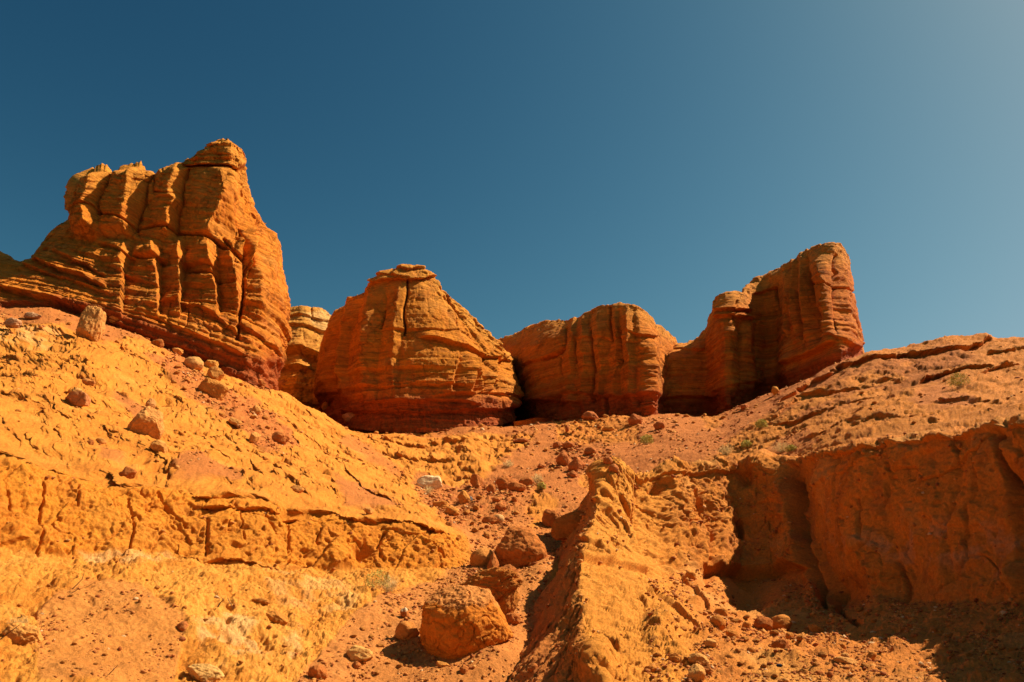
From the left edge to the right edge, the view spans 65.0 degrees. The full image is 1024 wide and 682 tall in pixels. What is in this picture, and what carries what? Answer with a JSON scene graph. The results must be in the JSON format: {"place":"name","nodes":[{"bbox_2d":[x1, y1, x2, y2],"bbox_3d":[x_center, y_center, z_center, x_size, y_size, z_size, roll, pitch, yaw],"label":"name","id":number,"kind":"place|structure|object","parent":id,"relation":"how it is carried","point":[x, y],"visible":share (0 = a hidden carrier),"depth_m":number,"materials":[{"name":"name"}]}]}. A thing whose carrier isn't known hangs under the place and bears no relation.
{"place":"outdoors","nodes":[
{"label":"outdoors","id":0,"kind":"place"},
{"bbox_2d":[0,307,1023,681],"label":"ground","id":1,"kind":"structure","parent":0,"point":[192,547],"depth_m":25.11,"materials":[{"name":"stone"}]},
{"bbox_2d":[3,317,21,327],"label":"boulder","id":2,"kind":"object","parent":1,"relation":"on","point":[10,322],"visible":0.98,"depth_m":43.16,"materials":[{"name":"stone"}]},
{"bbox_2d":[2,622,43,644],"bbox_3d":[-8.200,4.958,13.486,0.591,0.463,0.429,0,-20,0],"label":"boulder","id":3,"kind":"object","parent":1,"relation":"on","point":[22,633],"visible":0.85,"depth_m":13.37,"materials":[{"name":"stone"}]},
{"bbox_2d":[24,312,41,319],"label":"boulder","id":4,"kind":"object","parent":1,"relation":"on","point":[29,315],"visible":1,"depth_m":47.41,"materials":[{"name":"stone"}]},
{"bbox_2d":[65,387,90,406],"bbox_3d":[-16.353,2.170,30.261,0.918,0.820,0.672,0,-20,0],"label":"boulder","id":5,"kind":"object","parent":1,"relation":"on","point":[77,397],"visible":0.94,"depth_m":30.00,"materials":[{"name":"stone"}]},
{"bbox_2d":[82,378,95,385],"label":"boulder","id":6,"kind":"object","parent":1,"relation":"on","point":[86,381],"visible":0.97,"depth_m":36.83,"materials":[{"name":"stone"}]},
{"bbox_2d":[76,306,105,341],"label":"boulder","id":7,"kind":"object","parent":1,"relation":"on","point":[91,324],"visible":0.85,"depth_m":44.93,"materials":[{"name":"stone"}]},
{"bbox_2d":[96,438,106,443],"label":"boulder","id":8,"kind":"object","parent":1,"relation":"on","point":[101,441],"visible":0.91,"depth_m":25.77,"materials":[{"name":"stone"}]},
{"bbox_2d":[109,316,118,323],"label":"boulder","id":9,"kind":"object","parent":1,"relation":"on","point":[113,321],"visible":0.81,"depth_m":52.97,"materials":[{"name":"stone"}]},
{"bbox_2d":[119,466,136,478],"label":"boulder","id":10,"kind":"object","parent":1,"relation":"on","point":[127,472],"visible":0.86,"depth_m":23.04,"materials":[{"name":"stone"}]},
{"bbox_2d":[127,406,163,439],"bbox_3d":[-13.396,3.005,29.407,1.122,1.327,1.034,-13,-24,31],"label":"boulder","id":11,"kind":"object","parent":1,"relation":"on","point":[147,420],"visible":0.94,"depth_m":29.14,"materials":[{"name":"stone"}]},
{"bbox_2d":[0,138,291,389],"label":"sandstone butte","id":12,"kind":"object","parent":1,"relation":"on","point":[185,256],"visible":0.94,"depth_m":58.84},
{"bbox_2d":[145,398,155,407],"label":"boulder","id":13,"kind":"object","parent":1,"relation":"on","point":[151,402],"visible":0.61,"depth_m":35.95,"materials":[{"name":"stone"}]},
{"bbox_2d":[151,339,163,347],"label":"boulder","id":14,"kind":"object","parent":1,"relation":"on","point":[159,343],"visible":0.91,"depth_m":50.65,"materials":[{"name":"stone"}]},
{"bbox_2d":[150,439,167,453],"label":"boulder","id":15,"kind":"object","parent":1,"relation":"on","point":[157,445],"visible":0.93,"depth_m":26.61,"materials":[{"name":"stone"}]},
{"bbox_2d":[172,348,182,355],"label":"boulder","id":16,"kind":"object","parent":1,"relation":"on","point":[178,351],"visible":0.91,"depth_m":52.43,"materials":[{"name":"stone"}]},
{"bbox_2d":[177,621,188,631],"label":"boulder","id":17,"kind":"object","parent":1,"relation":"on","point":[182,626],"visible":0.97,"depth_m":15.44,"materials":[{"name":"stone"}]},
{"bbox_2d":[184,357,203,370],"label":"boulder","id":18,"kind":"object","parent":1,"relation":"on","point":[196,363],"visible":0.81,"depth_m":49.64,"materials":[{"name":"stone"}]},
{"bbox_2d":[186,664,224,681],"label":"boulder","id":19,"kind":"object","parent":1,"relation":"on","point":[204,672],"visible":0.95,"depth_m":13.78,"materials":[{"name":"stone"}]},
{"bbox_2d":[204,360,218,367],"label":"boulder","id":20,"kind":"object","parent":1,"relation":"on","point":[210,363],"visible":0.77,"depth_m":52.58,"materials":[{"name":"stone"}]},
{"bbox_2d":[197,378,228,400],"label":"boulder","id":21,"kind":"object","parent":1,"relation":"on","point":[216,389],"visible":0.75,"depth_m":43.81,"materials":[{"name":"stone"}]},
{"bbox_2d":[207,366,224,380],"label":"boulder","id":22,"kind":"object","parent":1,"relation":"on","point":[216,373],"visible":0.8,"depth_m":48.48,"materials":[{"name":"stone"}]},
{"bbox_2d":[228,417,241,425],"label":"boulder","id":23,"kind":"object","parent":1,"relation":"on","point":[233,421],"visible":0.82,"depth_m":39.41,"materials":[{"name":"stone"}]},
{"bbox_2d":[249,432,260,442],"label":"boulder","id":24,"kind":"object","parent":1,"relation":"on","point":[255,437],"visible":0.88,"depth_m":36.21,"materials":[{"name":"stone"}]},
{"bbox_2d":[252,405,260,414],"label":"boulder","id":25,"kind":"object","parent":1,"relation":"on","point":[256,409],"visible":0.77,"depth_m":44.29,"materials":[{"name":"stone"}]},
{"bbox_2d":[252,597,270,603],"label":"boulder","id":26,"kind":"object","parent":1,"relation":"on","point":[262,600],"visible":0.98,"depth_m":18.61,"materials":[{"name":"stone"}]},
{"bbox_2d":[266,610,287,624],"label":"boulder","id":27,"kind":"object","parent":1,"relation":"on","point":[276,617],"visible":0.94,"depth_m":17.24,"materials":[{"name":"stone"}]},
{"bbox_2d":[272,431,289,444],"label":"boulder","id":28,"kind":"object","parent":1,"relation":"on","point":[279,437],"visible":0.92,"depth_m":37.98,"materials":[{"name":"stone"}]},
{"bbox_2d":[278,380,285,390],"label":"boulder","id":29,"kind":"object","parent":1,"relation":"on","point":[281,383],"visible":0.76,"depth_m":80.39,"materials":[{"name":"stone"}]},
{"bbox_2d":[290,485,303,492],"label":"boulder","id":30,"kind":"object","parent":1,"relation":"on","point":[297,489],"visible":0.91,"depth_m":26.87,"materials":[{"name":"stone"}]},
{"bbox_2d":[277,305,330,410],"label":"sandstone butte","id":31,"kind":"object","parent":1,"relation":"on","point":[308,325],"visible":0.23,"depth_m":83.12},
{"bbox_2d":[307,665,327,679],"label":"boulder","id":32,"kind":"object","parent":1,"relation":"on","point":[317,671],"visible":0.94,"depth_m":15.04,"materials":[{"name":"stone"}]},
{"bbox_2d":[342,412,354,421],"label":"boulder","id":33,"kind":"object","parent":1,"relation":"on","point":[347,416],"visible":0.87,"depth_m":64.53,"materials":[{"name":"stone"}]},
{"bbox_2d":[347,645,373,660],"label":"boulder","id":34,"kind":"object","parent":1,"relation":"on","point":[357,653],"visible":0.98,"depth_m":16.41,"materials":[{"name":"stone"}]},
{"bbox_2d":[364,507,373,513],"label":"boulder","id":35,"kind":"object","parent":1,"relation":"on","point":[368,510],"visible":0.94,"depth_m":26.54,"materials":[{"name":"stone"}]},
{"bbox_2d":[364,569,390,588],"bbox_3d":[-3.626,6.435,21.678,0.707,0.545,0.687,0,-20,0],"label":"shrub","id":36,"kind":"object","parent":1,"relation":"on","point":[378,581],"visible":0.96,"depth_m":21.64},
{"bbox_2d":[379,574,401,591],"bbox_3d":[-3.389,6.677,22.165,0.670,0.562,0.682,8,-21,-20],"label":"shrub","id":37,"kind":"object","parent":1,"relation":"on","point":[391,586],"visible":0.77,"depth_m":22.08,"materials":[{"name":"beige plant"}]},
{"bbox_2d":[400,607,408,617],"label":"boulder","id":38,"kind":"object","parent":1,"relation":"on","point":[404,612],"visible":0.98,"depth_m":19.45,"materials":[{"name":"stone"}]},
{"bbox_2d":[395,621,418,639],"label":"boulder","id":39,"kind":"object","parent":1,"relation":"on","point":[407,630],"visible":0.91,"depth_m":18.02,"materials":[{"name":"stone"}]},
{"bbox_2d":[313,264,524,433],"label":"sandstone butte","id":40,"kind":"object","parent":1,"relation":"on","point":[407,348],"visible":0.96,"depth_m":65.81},
{"bbox_2d":[416,475,441,489],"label":"boulder","id":41,"kind":"object","parent":1,"relation":"on","point":[431,482],"visible":0.73,"depth_m":41.91,"materials":[{"name":"stone"}]},
{"bbox_2d":[432,501,448,508],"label":"boulder","id":42,"kind":"object","parent":1,"relation":"on","point":[443,504],"visible":0.79,"depth_m":35.06,"materials":[{"name":"stone"}]},
{"bbox_2d":[436,661,450,667],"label":"boulder","id":43,"kind":"object","parent":1,"relation":"on","point":[440,664],"visible":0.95,"depth_m":16.27,"materials":[{"name":"stone"}]},
{"bbox_2d":[444,506,458,515],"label":"boulder","id":44,"kind":"object","parent":1,"relation":"on","point":[450,510],"visible":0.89,"depth_m":32.49,"materials":[{"name":"stone"}]},
{"bbox_2d":[457,490,469,503],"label":"boulder","id":45,"kind":"object","parent":1,"relation":"on","point":[463,496],"visible":0.97,"depth_m":37.09,"materials":[{"name":"stone"}]},
{"bbox_2d":[460,664,467,673],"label":"boulder","id":46,"kind":"object","parent":1,"relation":"on","point":[463,669],"visible":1,"depth_m":16.07,"materials":[{"name":"stone"}]},
{"bbox_2d":[419,585,512,659],"bbox_3d":[-1.011,6.304,17.735,2.081,1.777,1.801,0,-20,0],"label":"boulder","id":47,"kind":"object","parent":1,"relation":"on","point":[458,621],"visible":0.89,"depth_m":17.16,"materials":[{"name":"stone"}]},
{"bbox_2d":[470,474,482,487],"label":"boulder","id":48,"kind":"object","parent":1,"relation":"on","point":[476,479],"visible":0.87,"depth_m":41.89,"materials":[{"name":"stone"}]},
{"bbox_2d":[470,548,492,566],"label":"boulder","id":49,"kind":"object","parent":1,"relation":"on","point":[480,557],"visible":0.77,"depth_m":25.42,"materials":[{"name":"stone"}]},
{"bbox_2d":[482,516,496,523],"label":"boulder","id":50,"kind":"object","parent":1,"relation":"on","point":[490,519],"visible":0.91,"depth_m":31.35,"materials":[{"name":"stone"}]},
{"bbox_2d":[486,483,494,492],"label":"boulder","id":51,"kind":"object","parent":1,"relation":"on","point":[490,487],"visible":0.94,"depth_m":38.80,"materials":[{"name":"stone"}]},
{"bbox_2d":[487,554,499,568],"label":"boulder","id":52,"kind":"object","parent":1,"relation":"on","point":[493,561],"visible":0.53,"depth_m":24.85,"materials":[{"name":"stone"}]},
{"bbox_2d":[495,514,503,522],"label":"boulder","id":53,"kind":"object","parent":1,"relation":"on","point":[500,518],"visible":0.69,"depth_m":31.70,"materials":[{"name":"stone"}]},
{"bbox_2d":[494,502,506,510],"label":"boulder","id":54,"kind":"object","parent":1,"relation":"on","point":[499,506],"visible":0.99,"depth_m":34.68,"materials":[{"name":"stone"}]},
{"bbox_2d":[496,474,512,490],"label":"boulder","id":55,"kind":"object","parent":1,"relation":"on","point":[503,481],"visible":0.81,"depth_m":39.27,"materials":[{"name":"stone"}]},
{"bbox_2d":[496,590,519,614],"bbox_3d":[-0.155,6.470,20.018,0.726,1.045,0.644,8,-21,-20],"label":"boulder","id":56,"kind":"object","parent":1,"relation":"on","point":[507,602],"visible":0.46,"depth_m":19.77,"materials":[{"name":"stone"}]},
{"bbox_2d":[460,567,523,600],"bbox_3d":[-0.567,6.097,19.952,1.732,0.928,0.752,0,-20,0],"label":"boulder","id":57,"kind":"object","parent":56,"relation":"on","point":[498,582],"visible":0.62,"depth_m":19.77,"materials":[{"name":"stone"}]},
{"bbox_2d":[500,564,516,571],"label":"boulder","id":58,"kind":"object","parent":1,"relation":"on","point":[510,567],"visible":0.37,"depth_m":24.42,"materials":[{"name":"stone"}]},
{"bbox_2d":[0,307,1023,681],"bbox_3d":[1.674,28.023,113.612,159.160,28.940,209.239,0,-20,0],"label":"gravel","id":59,"kind":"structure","parent":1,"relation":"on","point":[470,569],"depth_m":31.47,"materials":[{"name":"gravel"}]},
{"bbox_2d":[505,613,520,623],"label":"boulder","id":60,"kind":"object","parent":1,"relation":"on","point":[513,618],"visible":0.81,"depth_m":19.47,"materials":[{"name":"stone"}]},
{"bbox_2d":[507,481,525,491],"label":"boulder","id":61,"kind":"object","parent":1,"relation":"on","point":[516,486],"visible":0.96,"depth_m":38.50,"materials":[{"name":"stone"}]},
{"bbox_2d":[494,526,547,567],"bbox_3d":[0.274,6.762,25.897,1.790,1.554,1.568,0,-20,0],"label":"boulder","id":62,"kind":"object","parent":1,"relation":"on","point":[518,547],"visible":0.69,"depth_m":25.34,"materials":[{"name":"stone"}]},
{"bbox_2d":[513,438,529,442],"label":"boulder","id":63,"kind":"object","parent":1,"relation":"on","point":[520,440],"visible":0.96,"depth_m":54.77,"materials":[{"name":"stone"}]},
{"bbox_2d":[519,477,532,485],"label":"boulder","id":64,"kind":"object","parent":1,"relation":"on","point":[526,481],"visible":0.87,"depth_m":40.12,"materials":[{"name":"stone"}]},
{"bbox_2d":[532,474,542,483],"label":"shrub","id":65,"kind":"object","parent":1,"relation":"on","point":[536,480],"visible":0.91,"depth_m":40.66,"materials":[{"name":"beige plant"}]},
{"bbox_2d":[536,481,545,489],"bbox_3d":[1.435,7.042,39.150,0.517,0.483,0.498,0,-20,0],"label":"shrub","id":66,"kind":"object","parent":1,"relation":"on","point":[541,485],"visible":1,"depth_m":39.04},
{"bbox_2d":[542,509,559,527],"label":"boulder","id":67,"kind":"object","parent":1,"relation":"on","point":[549,517],"visible":0.62,"depth_m":32.77,"materials":[{"name":"stone"}]},
{"bbox_2d":[555,451,569,465],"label":"boulder","id":68,"kind":"object","parent":1,"relation":"on","point":[562,459],"visible":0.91,"depth_m":46.17,"materials":[{"name":"stone"}]},
{"bbox_2d":[562,441,574,448],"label":"boulder","id":69,"kind":"object","parent":1,"relation":"on","point":[567,444],"visible":0.89,"depth_m":52.27,"materials":[{"name":"stone"}]},
{"bbox_2d":[566,470,578,477],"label":"boulder","id":70,"kind":"object","parent":1,"relation":"on","point":[572,473],"visible":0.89,"depth_m":41.72,"materials":[{"name":"stone"}]},
{"bbox_2d":[567,457,584,470],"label":"boulder","id":71,"kind":"object","parent":1,"relation":"on","point":[577,463],"visible":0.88,"depth_m":44.87,"materials":[{"name":"stone"}]},
{"bbox_2d":[498,302,677,425],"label":"sandstone butte","id":72,"kind":"object","parent":1,"relation":"on","point":[608,360],"visible":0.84,"depth_m":68.72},
{"bbox_2d":[582,411,598,420],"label":"boulder","id":73,"kind":"object","parent":1,"relation":"on","point":[590,415],"visible":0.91,"depth_m":60.67,"materials":[{"name":"stone"}]},
{"bbox_2d":[584,447,596,453],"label":"boulder","id":74,"kind":"object","parent":1,"relation":"on","point":[589,450],"visible":0.98,"depth_m":48.41,"materials":[{"name":"stone"}]},
{"bbox_2d":[628,414,641,424],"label":"boulder","id":75,"kind":"object","parent":1,"relation":"on","point":[633,419],"visible":0.95,"depth_m":56.46,"materials":[{"name":"stone"}]},
{"bbox_2d":[639,434,653,443],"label":"shrub","id":76,"kind":"object","parent":1,"relation":"on","point":[644,439],"visible":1,"depth_m":49.37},
{"bbox_2d":[653,421,664,429],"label":"boulder","id":77,"kind":"object","parent":1,"relation":"on","point":[658,425],"visible":1,"depth_m":52.59,"materials":[{"name":"stone"}]},
{"bbox_2d":[719,444,735,454],"bbox_3d":[10.664,5.367,39.942,0.880,0.750,0.884,7,-21,-18],"label":"shrub","id":78,"kind":"object","parent":1,"relation":"on","point":[723,451],"visible":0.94,"depth_m":39.82,"materials":[{"name":"beige plant"}]},
{"bbox_2d":[740,440,752,447],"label":"shrub","id":79,"kind":"object","parent":1,"relation":"on","point":[747,443],"visible":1,"depth_m":40.63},
{"bbox_2d":[755,419,768,427],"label":"shrub","id":80,"kind":"object","parent":1,"relation":"on","point":[760,423],"visible":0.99,"depth_m":42.95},
{"bbox_2d":[662,242,864,416],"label":"sandstone butte","id":81,"kind":"object","parent":1,"relation":"on","point":[791,322],"visible":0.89,"depth_m":71.48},
{"bbox_2d":[771,386,778,394],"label":"boulder","id":82,"kind":"object","parent":1,"relation":"on","point":[775,390],"visible":0.96,"depth_m":57.49,"materials":[{"name":"stone"}]},
{"bbox_2d":[771,440,789,452],"bbox_3d":[12.163,4.709,36.075,1.109,0.623,1.077,-11,-23,27],"label":"shrub","id":83,"kind":"object","parent":1,"relation":"on","point":[782,449],"visible":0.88,"depth_m":35.99,"materials":[{"name":"beige plant"}]},
{"bbox_2d":[785,444,796,451],"bbox_3d":[12.240,4.715,35.278,0.537,0.370,0.549,0,-20,0],"label":"shrub","id":84,"kind":"object","parent":1,"relation":"on","point":[789,448],"visible":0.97,"depth_m":35.18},
{"bbox_2d":[947,373,969,387],"bbox_3d":[20.449,1.797,36.769,1.016,0.807,1.022,0,-20,0],"label":"shrub","id":85,"kind":"object","parent":1,"relation":"on","point":[955,382],"visible":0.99,"depth_m":36.66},
{"bbox_2d":[0,0,1023,351],"label":"sky","id":86,"kind":"structure","parent":0,"point":[550,160],"materials":[{"name":"blue"}]},
{"bbox_2d":[508,413,1023,681],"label":"hillside","id":87,"kind":"structure","parent":0,"point":[988,486],"depth_m":21.26,"materials":[{"name":"stone"}]},
{"bbox_2d":[527,663,537,671],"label":"boulder","id":88,"kind":"object","parent":87,"relation":"on","point":[531,667],"visible":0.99,"depth_m":15.32,"materials":[{"name":"stone"}]},
{"bbox_2d":[551,510,583,540],"bbox_3d":[2.034,6.623,28.872,1.237,1.103,0.632,-4,-20,11],"label":"boulder","id":89,"kind":"object","parent":87,"relation":"on","point":[563,527],"visible":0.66,"depth_m":28.62,"materials":[{"name":"stone"}]},
{"bbox_2d":[603,456,612,464],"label":"boulder","id":90,"kind":"object","parent":87,"relation":"on","point":[607,460],"visible":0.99,"depth_m":29.76,"materials":[{"name":"stone"}]},
{"bbox_2d":[644,665,656,671],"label":"boulder","id":91,"kind":"object","parent":87,"relation":"on","point":[653,668],"visible":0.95,"depth_m":13.34,"materials":[{"name":"stone"}]},
{"bbox_2d":[668,652,681,662],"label":"boulder","id":92,"kind":"object","parent":87,"relation":"on","point":[675,657],"visible":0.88,"depth_m":14.06,"materials":[{"name":"stone"}]},
{"bbox_2d":[685,571,695,579],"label":"boulder","id":93,"kind":"object","parent":87,"relation":"on","point":[690,575],"visible":0.86,"depth_m":24.45,"materials":[{"name":"stone"}]},
{"bbox_2d":[688,664,705,681],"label":"boulder","id":94,"kind":"object","parent":87,"relation":"on","point":[696,672],"visible":0.91,"depth_m":12.55,"materials":[{"name":"stone"}]},
{"bbox_2d":[688,653,709,665],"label":"boulder","id":95,"kind":"object","parent":87,"relation":"on","point":[699,657],"visible":0.91,"depth_m":14.00,"materials":[{"name":"stone"}]},
{"bbox_2d":[703,666,711,674],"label":"boulder","id":96,"kind":"object","parent":87,"relation":"on","point":[708,670],"visible":0.55,"depth_m":13.44,"materials":[{"name":"stone"}]},
{"bbox_2d":[705,638,716,647],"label":"boulder","id":97,"kind":"object","parent":87,"relation":"on","point":[710,642],"visible":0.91,"depth_m":15.40,"materials":[{"name":"stone"}]},
{"bbox_2d":[710,615,725,630],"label":"boulder","id":98,"kind":"object","parent":87,"relation":"on","point":[719,621],"visible":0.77,"depth_m":18.39,"materials":[{"name":"stone"}]},
{"bbox_2d":[714,608,728,615],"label":"boulder","id":99,"kind":"object","parent":87,"relation":"on","point":[722,611],"visible":0.71,"depth_m":20.64,"materials":[{"name":"stone"}]},
{"bbox_2d":[725,629,738,637],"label":"boulder","id":100,"kind":"object","parent":87,"relation":"on","point":[729,633],"visible":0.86,"depth_m":16.81,"materials":[{"name":"stone"}]},
{"bbox_2d":[742,621,750,628],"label":"boulder","id":101,"kind":"object","parent":87,"relation":"on","point":[745,624],"visible":0.78,"depth_m":19.69,"materials":[{"name":"stone"}]},
{"bbox_2d":[754,616,772,629],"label":"boulder","id":102,"kind":"object","parent":87,"relation":"on","point":[762,622],"visible":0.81,"depth_m":20.28,"materials":[{"name":"stone"}]},
{"bbox_2d":[771,638,789,648],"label":"boulder","id":103,"kind":"object","parent":87,"relation":"on","point":[781,643],"visible":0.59,"depth_m":15.22,"materials":[{"name":"stone"}]},
{"bbox_2d":[771,614,791,629],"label":"boulder","id":104,"kind":"object","parent":87,"relation":"on","point":[782,621],"visible":0.73,"depth_m":20.54,"materials":[{"name":"stone"}]},
{"bbox_2d":[808,624,823,632],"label":"boulder","id":105,"kind":"object","parent":87,"relation":"on","point":[815,628],"visible":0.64,"depth_m":19.91,"materials":[{"name":"stone"}]},
{"bbox_2d":[833,656,858,664],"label":"boulder","id":106,"kind":"object","parent":87,"relation":"on","point":[844,660],"visible":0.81,"depth_m":13.72,"materials":[{"name":"stone"}]},
{"bbox_2d":[866,651,876,660],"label":"boulder","id":107,"kind":"object","parent":87,"relation":"on","point":[872,655],"visible":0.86,"depth_m":14.08,"materials":[{"name":"stone"}]},
{"bbox_2d":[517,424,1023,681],"bbox_3d":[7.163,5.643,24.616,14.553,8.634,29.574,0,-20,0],"label":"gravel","id":108,"kind":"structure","parent":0,"point":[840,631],"depth_m":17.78,"materials":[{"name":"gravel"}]},
{"bbox_2d":[609,464,618,472],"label":"boulder","id":109,"kind":"object","parent":108,"relation":"on","point":[614,468],"visible":1,"depth_m":29.10,"materials":[{"name":"stone"}]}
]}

